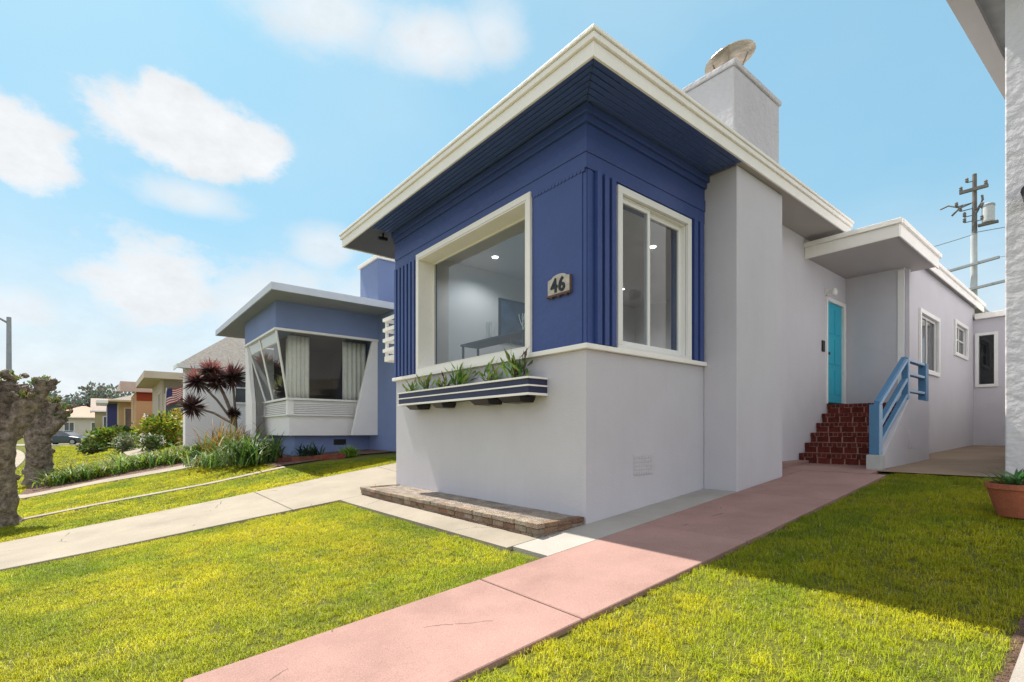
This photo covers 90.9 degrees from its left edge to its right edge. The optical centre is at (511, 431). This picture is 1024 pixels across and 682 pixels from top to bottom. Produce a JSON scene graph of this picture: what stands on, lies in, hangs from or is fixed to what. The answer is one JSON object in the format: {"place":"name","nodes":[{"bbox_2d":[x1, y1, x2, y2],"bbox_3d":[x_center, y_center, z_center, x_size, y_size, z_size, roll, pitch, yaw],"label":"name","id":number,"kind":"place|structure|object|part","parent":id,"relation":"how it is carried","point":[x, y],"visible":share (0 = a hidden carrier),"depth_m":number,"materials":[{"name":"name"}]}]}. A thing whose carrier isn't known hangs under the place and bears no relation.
{"place":"outdoors","nodes":[
{"label":"outdoors","id":0,"kind":"place"},
{"bbox_2d":[15,450,24,467],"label":"pavement","id":1,"kind":"structure","parent":0,"point":[20,458],"depth_m":28.36,"materials":[{"name":"concrete"}]},
{"bbox_2d":[0,317,11,371],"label":"street lamp","id":2,"kind":"object","parent":1,"relation":"on","point":[8,321],"visible":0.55,"depth_m":24.83,"materials":[{"name":"grey metal"}]},
{"bbox_2d":[16,444,81,445],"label":"driveway","id":3,"kind":"structure","parent":0,"point":[51,444],"depth_m":51.18,"materials":[{"name":"grey concrete"}]},
{"bbox_2d":[51,431,91,444],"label":"parked car","id":4,"kind":"object","parent":3,"relation":"on","point":[70,437],"visible":0.45,"depth_m":51.30,"materials":[{"name":"grey paint"}]},
{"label":"windows","id":5,"kind":"part","parent":4,"relation":"part of","materials":[{"name":"grey glass"}]},
{"bbox_2d":[18,461,201,499],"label":"neighbour path","id":6,"kind":"structure","parent":0,"point":[97,482],"depth_m":14.37,"materials":[{"name":"concrete"}]},
{"bbox_2d":[123,447,154,455],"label":"path","id":7,"kind":"structure","parent":0,"point":[136,451],"depth_m":24.10,"materials":[{"name":"concrete"}]},
{"bbox_2d":[0,492,291,571],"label":"driveway","id":8,"kind":"structure","parent":0,"point":[68,543],"depth_m":7.52,"materials":[{"name":"concrete"}]},
{"bbox_2d":[24,466,285,519],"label":"lawn path","id":9,"kind":"structure","parent":0,"point":[141,496],"depth_m":10.95,"materials":[{"name":"concrete"}]},
{"bbox_2d":[255,467,395,511],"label":"driveway","id":10,"kind":"structure","parent":0,"point":[313,493],"depth_m":9.58,"materials":[{"name":"concrete"}]},
{"bbox_2d":[379,463,395,471],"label":"driveway","id":11,"kind":"structure","parent":0,"point":[392,467],"depth_m":11.38,"materials":[{"name":"concrete"}]},
{"bbox_2d":[340,495,537,550],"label":"planter path","id":12,"kind":"structure","parent":0,"point":[502,539],"depth_m":6.14,"materials":[{"name":"concrete"}]},
{"bbox_2d":[0,0,1004,400],"label":"sky","id":13,"kind":"structure","parent":0,"point":[164,163],"materials":[{"name":"blue"}]},
{"bbox_2d":[0,438,1023,681],"bbox_3d":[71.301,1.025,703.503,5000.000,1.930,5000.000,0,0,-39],"label":"ground","id":14,"kind":"structure","parent":0,"point":[507,667],"depth_m":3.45,"materials":[{"name":"green plant"}]},
{"bbox_2d":[0,369,60,528],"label":"pollarded tree","id":15,"kind":"object","parent":14,"relation":"on","point":[19,408],"visible":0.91,"depth_m":9.36,"materials":[{"name":"brown plant"}]},
{"bbox_2d":[19,396,74,485],"bbox_3d":[-15.293,0.328,16.491,1.542,3.097,1.154,0,0,-39],"label":"pollarded tree","id":16,"kind":"object","parent":14,"relation":"on","point":[48,422],"visible":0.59,"depth_m":16.25,"materials":[{"name":"brown plant"}]},
{"bbox_2d":[59,406,94,436],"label":"house","id":17,"kind":"structure","parent":14,"relation":"on","point":[81,420],"depth_m":73.94,"materials":[{"name":"beige paint"}]},
{"bbox_2d":[64,422,74,430],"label":"window","id":18,"kind":"structure","parent":17,"relation":"in","point":[70,426],"depth_m":72.95,"materials":[{"name":"white paint"}]},
{"bbox_2d":[22,381,134,437],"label":"woods","id":19,"kind":"object","parent":14,"relation":"on","point":[100,391],"visible":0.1,"depth_m":106.56,"materials":[{"name":"green plant"}]},
{"bbox_2d":[76,441,96,452],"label":"bush","id":20,"kind":"object","parent":14,"relation":"on","point":[79,447],"visible":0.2,"depth_m":31.81,"materials":[{"name":"green plant"}]},
{"bbox_2d":[81,442,107,454],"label":"bush","id":21,"kind":"object","parent":14,"relation":"on","point":[92,448],"visible":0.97,"depth_m":29.42,"materials":[{"name":"green plant"}]},
{"bbox_2d":[90,398,107,441],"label":"olive house","id":22,"kind":"structure","parent":14,"relation":"on","point":[100,416],"depth_m":58.95,"materials":[{"name":"white paint"}]},
{"bbox_2d":[103,416,105,426],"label":"window","id":23,"kind":"structure","parent":22,"relation":"in","point":[104,417],"depth_m":59.10,"materials":[{"name":"white paint"}]},
{"bbox_2d":[81,425,129,447],"bbox_3d":[-26.575,0.392,33.086,2.700,1.782,2.920,0,0,-39],"label":"green bush","id":24,"kind":"object","parent":14,"relation":"on","point":[100,435],"visible":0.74,"depth_m":32.55,"materials":[{"name":"green plant"}]},
{"bbox_2d":[96,400,116,427],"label":"navy house","id":25,"kind":"structure","parent":14,"relation":"on","point":[111,414],"depth_m":51.69,"materials":[{"name":"blue paint"}]},
{"bbox_2d":[20,445,197,494],"bbox_3d":[-13.337,1.086,17.848,5.300,1.233,6.480,0,0,-39],"label":"flower bed","id":26,"kind":"object","parent":14,"relation":"on","point":[30,490],"visible":0.21,"depth_m":15.24,"materials":[{"name":"brown soil"}]},
{"bbox_2d":[30,438,211,487],"bbox_3d":[-12.298,0.864,16.939,6.108,1.490,3.518,0,0,-39],"label":"border hedge","id":27,"kind":"object","parent":26,"relation":"on","point":[82,472],"visible":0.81,"depth_m":16.05,"materials":[{"name":"green plant"}]},
{"bbox_2d":[107,395,132,426],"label":"tan house","id":28,"kind":"structure","parent":14,"relation":"on","point":[123,411],"depth_m":44.46,"materials":[{"name":"beige paint"}]},
{"bbox_2d":[124,407,130,426],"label":"window","id":29,"kind":"structure","parent":28,"relation":"in","point":[127,411],"depth_m":44.55,"materials":[{"name":"grey glass"}]},
{"bbox_2d":[109,434,136,451],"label":"grey shrub","id":30,"kind":"object","parent":14,"relation":"on","point":[125,443],"visible":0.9,"depth_m":26.01,"materials":[{"name":"green plant"}]},
{"bbox_2d":[111,424,140,435],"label":"dark bush","id":31,"kind":"object","parent":14,"relation":"on","point":[126,428],"visible":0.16,"depth_m":35.19,"materials":[{"name":"green plant"}]},
{"bbox_2d":[113,432,139,446],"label":"grey shrub","id":32,"kind":"object","parent":14,"relation":"on","point":[125,433],"visible":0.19,"depth_m":28.88,"materials":[{"name":"green plant"}]},
{"bbox_2d":[117,381,151,433],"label":"peach house","id":33,"kind":"structure","parent":14,"relation":"on","point":[141,401],"depth_m":37.12,"materials":[{"name":"paint"}]},
{"bbox_2d":[133,396,134,422],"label":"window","id":34,"kind":"structure","parent":33,"relation":"in","point":[134,396],"depth_m":38.16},
{"bbox_2d":[134,432,165,451],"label":"white flower bush","id":35,"kind":"object","parent":14,"relation":"on","point":[148,444],"visible":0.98,"depth_m":22.52,"materials":[{"name":"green plant"}]},
{"bbox_2d":[130,409,182,450],"bbox_3d":[-17.106,-0.045,24.493,2.325,2.068,2.208,0,0,7],"label":"round bush","id":36,"kind":"object","parent":14,"relation":"on","point":[164,424],"visible":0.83,"depth_m":24.14,"materials":[{"name":"green plant"}]},
{"bbox_2d":[136,370,182,439],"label":"beige house","id":37,"kind":"structure","parent":14,"relation":"on","point":[158,383],"depth_m":30.01,"materials":[{"name":"beige paint"}]},
{"bbox_2d":[158,393,160,413],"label":"window","id":38,"kind":"structure","parent":37,"relation":"in","point":[159,394],"depth_m":30.63,"materials":[{"name":"grey glass"}]},
{"bbox_2d":[164,393,182,415],"bbox_3d":[-19.687,-1.530,30.360,2.100,1.500,0.060,0,0,-39],"label":"window","id":39,"kind":"structure","parent":37,"relation":"in","point":[173,406],"depth_m":29.95,"materials":[{"name":"grey glass"}]},
{"bbox_2d":[165,387,182,409],"bbox_3d":[-19.957,-1.971,29.805,0.920,1.424,0.576,0,0,-39],"label":"flag","id":40,"kind":"object","parent":37,"relation":"attached to","point":[172,395],"visible":0.94,"depth_m":29.67,"materials":[{"name":"multicoloured fabric"}]},
{"bbox_2d":[165,408,182,441],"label":"yellow bush","id":41,"kind":"object","parent":14,"relation":"on","point":[177,415],"visible":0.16,"depth_m":25.82,"materials":[{"name":"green plant"}]},
{"bbox_2d":[165,450,220,466],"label":"agapanthus","id":42,"kind":"object","parent":14,"relation":"on","point":[200,463],"visible":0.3,"depth_m":14.83,"materials":[{"name":"green plant"}]},
{"bbox_2d":[180,445,236,467],"bbox_3d":[-8.347,0.655,14.606,2.467,0.644,2.273,0,0,32],"label":"agapanthus","id":43,"kind":"object","parent":14,"relation":"on","point":[209,462],"visible":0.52,"depth_m":14.11,"materials":[{"name":"green plant"}]},
{"bbox_2d":[175,356,245,437],"bbox_3d":[-10.832,-1.030,18.383,2.829,3.494,1.428,0,0,7],"label":"cordyline","id":44,"kind":"object","parent":14,"relation":"on","point":[215,375],"visible":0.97,"depth_m":18.20,"materials":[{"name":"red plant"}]},
{"bbox_2d":[173,337,273,446],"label":"white house","id":45,"kind":"structure","parent":14,"relation":"on","point":[232,350],"depth_m":21.90,"materials":[{"name":"paint"}]},
{"bbox_2d":[234,380,245,404],"bbox_3d":[-11.787,-1.770,22.608,1.260,1.080,0.060,0,0,-39],"label":"window","id":46,"kind":"structure","parent":45,"relation":"in","point":[240,396],"depth_m":22.40,"materials":[{"name":"white paint"}]},
{"bbox_2d":[188,416,266,456],"bbox_3d":[-9.395,0.097,16.685,3.727,1.368,3.242,0,0,38],"label":"flax plant","id":47,"kind":"object","parent":14,"relation":"on","point":[215,441],"visible":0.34,"depth_m":16.31,"materials":[{"name":"green plant"}]},
{"bbox_2d":[198,427,309,465],"bbox_3d":[-6.951,0.339,13.951,3.051,1.076,3.766,0,0,23],"label":"agapanthus","id":48,"kind":"object","parent":14,"relation":"on","point":[246,453],"visible":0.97,"depth_m":13.63,"materials":[{"name":"green plant"}]},
{"bbox_2d":[215,255,395,455],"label":"blue house","id":49,"kind":"structure","parent":14,"relation":"on","point":[272,314],"depth_m":15.86,"materials":[{"name":"paint"}]},
{"bbox_2d":[247,330,287,400],"bbox_3d":[-7.671,-1.960,15.839,0.468,1.906,3.612,0,0,-39],"label":"bay window","id":50,"kind":"structure","parent":49,"relation":"in","point":[272,339],"depth_m":15.84,"materials":[{"name":"white paint"}]},
{"bbox_2d":[285,338,287,397],"bbox_3d":[-6.943,-1.945,15.633,0.088,1.910,0.503,0,0,-39],"label":"curtain","id":51,"kind":"object","parent":49,"relation":"hanging from","point":[286,364],"visible":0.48,"depth_m":15.60,"materials":[{"name":"fabric"}]},
{"bbox_2d":[288,335,308,397],"bbox_3d":[-6.461,-1.945,15.279,0.633,1.910,0.088,0,0,-39],"label":"curtain","id":52,"kind":"object","parent":49,"relation":"hanging from","point":[298,366],"visible":0.84,"depth_m":15.27,"materials":[{"name":"fabric"}]},
{"bbox_2d":[342,341,365,399],"bbox_3d":[-5.117,-1.945,16.376,0.783,1.910,0.088,0,0,-39],"label":"curtain","id":53,"kind":"object","parent":49,"relation":"hanging from","point":[353,361],"visible":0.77,"depth_m":16.34,"materials":[{"name":"fabric"}]},
{"bbox_2d":[263,449,394,466],"bbox_3d":[-6.093,0.733,15.614,3.500,0.334,4.100,0,0,-39],"label":"flower bed","id":54,"kind":"object","parent":14,"relation":"on","point":[364,451],"visible":0.3,"depth_m":15.00,"materials":[{"name":"brown soil"}]},
{"bbox_2d":[198,427,275,453],"bbox_3d":[-8.438,0.296,16.165,2.838,0.965,2.442,0,0,-39],"label":"plant","id":55,"kind":"object","parent":54,"relation":"on","point":[235,442],"visible":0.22,"depth_m":15.79,"materials":[{"name":"green plant"}]},
{"bbox_2d":[277,454,345,462],"bbox_3d":[-5.494,0.724,13.812,1.846,0.266,0.102,0,0,-1],"label":"brick edging","id":56,"kind":"object","parent":54,"relation":"on","point":[325,457],"visible":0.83,"depth_m":13.76,"materials":[{"name":"red brick"}]},
{"bbox_2d":[295,441,328,456],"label":"dark plant","id":57,"kind":"object","parent":54,"relation":"on","point":[311,451],"visible":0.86,"depth_m":14.58,"materials":[{"name":"green plant"}]},
{"bbox_2d":[336,442,360,455],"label":"green tuft","id":58,"kind":"object","parent":54,"relation":"on","point":[349,451],"visible":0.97,"depth_m":13.93,"materials":[{"name":"green plant"}]},
{"bbox_2d":[183,579,581,681],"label":"front walk","id":59,"kind":"structure","parent":14,"relation":"on","point":[468,630],"depth_m":3.06,"materials":[{"name":"pink concrete"}]},
{"bbox_2d":[360,484,583,537],"bbox_3d":[-0.910,1.113,7.197,0.724,0.333,4.585,0,0,-39],"label":"brick ledge","id":60,"kind":"object","parent":14,"relation":"on","point":[535,523],"visible":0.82,"depth_m":6.29,"materials":[{"name":"brown brick"}]},
{"bbox_2d":[481,524,746,623],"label":"front walk","id":61,"kind":"structure","parent":14,"relation":"on","point":[585,582],"depth_m":4.15,"materials":[{"name":"pink concrete"}]},
{"bbox_2d":[339,24,1004,524],"bbox_3d":[8.185,-2.056,11.967,20.585,7.172,11.395,0,0,-39],"label":"bungalow","id":62,"kind":"object","parent":14,"relation":"on","point":[737,308],"visible":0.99,"depth_m":7.11,"materials":[{"name":"grey paint"}]},
{"bbox_2d":[397,376,547,409],"bbox_3d":[-0.748,-0.515,7.314,0.325,0.290,3.356,0,0,-39],"label":"window box","id":63,"kind":"object","parent":62,"relation":"attached to","point":[516,390],"visible":1,"depth_m":6.74,"materials":[{"name":"navy painted wood"},{"name":"white painted wood trim"},{"name":"soil"}]},
{"bbox_2d":[402,379,419,391],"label":"box plant","id":64,"kind":"object","parent":63,"relation":"on","point":[412,386],"visible":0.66,"depth_m":8.44,"materials":[{"name":"green plant"}]},
{"bbox_2d":[415,372,433,388],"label":"box plant","id":65,"kind":"object","parent":63,"relation":"in","point":[426,386],"visible":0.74,"depth_m":8.07,"materials":[{"name":"green plant"}]},
{"bbox_2d":[433,371,451,386],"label":"box plant","id":66,"kind":"object","parent":63,"relation":"in","point":[438,382],"visible":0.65,"depth_m":7.65,"materials":[{"name":"green plant"}]},
{"bbox_2d":[444,361,478,384],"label":"box plant","id":67,"kind":"object","parent":63,"relation":"in","point":[461,377],"visible":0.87,"depth_m":7.33,"materials":[{"name":"green plant"}]},
{"bbox_2d":[476,356,502,380],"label":"box plant","id":68,"kind":"object","parent":63,"relation":"in","point":[490,375],"visible":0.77,"depth_m":6.77,"materials":[{"name":"green plant"}]},
{"bbox_2d":[498,349,532,377],"bbox_3d":[0.052,-0.859,6.405,0.537,0.579,0.478,0,0,22],"label":"box plant","id":69,"kind":"object","parent":63,"relation":"in","point":[516,367],"visible":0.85,"depth_m":6.30,"materials":[{"name":"green plant"}]},
{"bbox_2d":[416,191,531,373],"bbox_3d":[-0.584,-1.998,7.557,0.330,2.035,2.950,0,0,-39],"label":"picture window","id":70,"kind":"structure","parent":62,"relation":"in","point":[519,210],"depth_m":7.72,"materials":[{"name":"white wood"}]},
{"bbox_2d":[460,329,524,358],"bbox_3d":[-0.210,-1.212,8.056,0.380,0.545,1.650,0,0,-39],"label":"console table","id":71,"kind":"object","parent":62,"relation":"on","point":[501,339],"visible":0.56,"depth_m":8.00,"materials":[{"name":"metal"}]},
{"bbox_2d":[486,321,496,337],"bbox_3d":[-0.353,-1.636,8.228,0.190,0.305,0.144,0,0,-39],"label":"twig ornament","id":72,"kind":"object","parent":71,"relation":"on","point":[488,331],"visible":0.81,"depth_m":8.20,"materials":[{"name":"white paint"}]},
{"bbox_2d":[519,313,524,329],"bbox_3d":[0.213,-1.626,7.568,0.213,0.285,0.110,0,0,-39],"label":"twig ornament","id":73,"kind":"object","parent":71,"relation":"on","point":[523,318],"visible":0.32,"depth_m":7.53,"materials":[{"name":"white paint"}]},
{"bbox_2d":[498,298,524,344],"bbox_3d":[0.150,-2.330,10.809,1.100,0.920,0.032,0,0,-39],"label":"wall picture","id":74,"kind":"object","parent":62,"relation":"attached to","point":[510,312],"depth_m":10.64,"materials":[{"name":"paper"}]},
{"bbox_2d":[546,273,571,298],"bbox_3d":[0.549,-1.722,5.934,0.040,0.276,0.400,0,0,-39],"label":"number plaque","id":75,"kind":"object","parent":62,"relation":"attached to","point":[560,284],"visible":1,"depth_m":5.90,"materials":[{"name":"stone"}]},
{"bbox_2d":[616,184,691,359],"bbox_3d":[1.805,-1.930,6.487,1.570,1.970,0.170,0,0,-39],"label":"sliding window","id":76,"kind":"structure","parent":62,"relation":"in","point":[684,232],"depth_m":6.46,"materials":[{"name":"white paint"}]},
{"bbox_2d":[919,307,939,376],"bbox_3d":[9.294,-1.960,11.268,1.730,1.360,0.111,0,0,-39],"label":"rear window","id":77,"kind":"structure","parent":62,"relation":"in","point":[921,311],"depth_m":11.31,"materials":[{"name":"white paint"}]},
{"bbox_2d":[954,319,968,360],"bbox_3d":[11.871,-2.420,13.370,1.580,0.920,0.111,0,0,-39],"label":"rear window","id":78,"kind":"structure","parent":62,"relation":"in","point":[956,322],"depth_m":13.39,"materials":[{"name":"white paint"}]},
{"bbox_2d":[975,331,997,386],"bbox_3d":[13.358,-2.040,14.203,0.040,1.530,0.470,0,0,-39],"label":"back window","id":79,"kind":"structure","parent":62,"relation":"in","point":[995,333],"depth_m":14.19,"materials":[{"name":"white paint"}]},
{"bbox_2d":[645,491,831,544],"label":"front walk","id":80,"kind":"structure","parent":14,"relation":"on","point":[749,517],"depth_m":5.57,"materials":[{"name":"pink concrete"}]},
{"bbox_2d":[782,469,800,476],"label":"front walk","id":81,"kind":"structure","parent":14,"relation":"on","point":[785,472],"depth_m":8.05,"materials":[{"name":"pink concrete"}]},
{"bbox_2d":[782,460,808,468],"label":"front walk kerb","id":82,"kind":"structure","parent":14,"relation":"on","point":[785,464],"depth_m":8.75,"materials":[{"name":"pink concrete"}]},
{"bbox_2d":[740,470,885,502],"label":"front walk","id":83,"kind":"structure","parent":14,"relation":"on","point":[834,486],"depth_m":6.91,"materials":[{"name":"pink concrete"}]},
{"bbox_2d":[783,464,893,473],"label":"front walk","id":84,"kind":"structure","parent":14,"relation":"on","point":[837,468],"depth_m":8.17,"materials":[{"name":"pink concrete"}]},
{"bbox_2d":[880,445,1007,477],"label":"yard","id":85,"kind":"structure","parent":14,"relation":"on","point":[972,460],"depth_m":8.72,"materials":[{"name":"concrete"}]},
{"bbox_2d":[940,173,1004,295],"bbox_3d":[20.450,-5.495,22.229,0.594,11.850,2.482,0,0,-29],"label":"utility pole","id":86,"kind":"object","parent":14,"relation":"on","point":[987,216],"visible":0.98,"depth_m":22.26,"materials":[{"name":"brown wood"}]},
{"bbox_2d":[934,233,975,246],"bbox_3d":[15.840,-8.313,24.721,10.442,0.846,0.033,0,0,29],"label":"power line","id":87,"kind":"object","parent":86,"relation":"attached to","point":[954,240],"visible":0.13,"depth_m":22.50,"materials":[{"name":"grey metal"}]},
{"bbox_2d":[946,0,1023,475],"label":"lavender house","id":88,"kind":"structure","parent":14,"relation":"on","point":[993,30],"depth_m":6.64,"materials":[{"name":"paint"}]},
{"bbox_2d":[978,466,1023,518],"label":"potted plant","id":89,"kind":"object","parent":14,"relation":"on","point":[1007,497],"visible":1,"depth_m":4.79,"materials":[{"name":"green plant"}]},
{"bbox_2d":[994,611,1023,681],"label":"lawn edge soil","id":90,"kind":"structure","parent":14,"relation":"on","point":[1018,637],"depth_m":2.54,"materials":[{"name":"brown soil"}]},
{"bbox_2d":[513,489,735,557],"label":"side path","id":91,"kind":"structure","parent":0,"point":[549,545],"depth_m":5.54,"materials":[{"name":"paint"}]},
{"bbox_2d":[1009,643,1023,681],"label":"path","id":92,"kind":"structure","parent":0,"point":[1017,675],"depth_m":2.35,"materials":[{"name":"grey concrete"}]}
]}

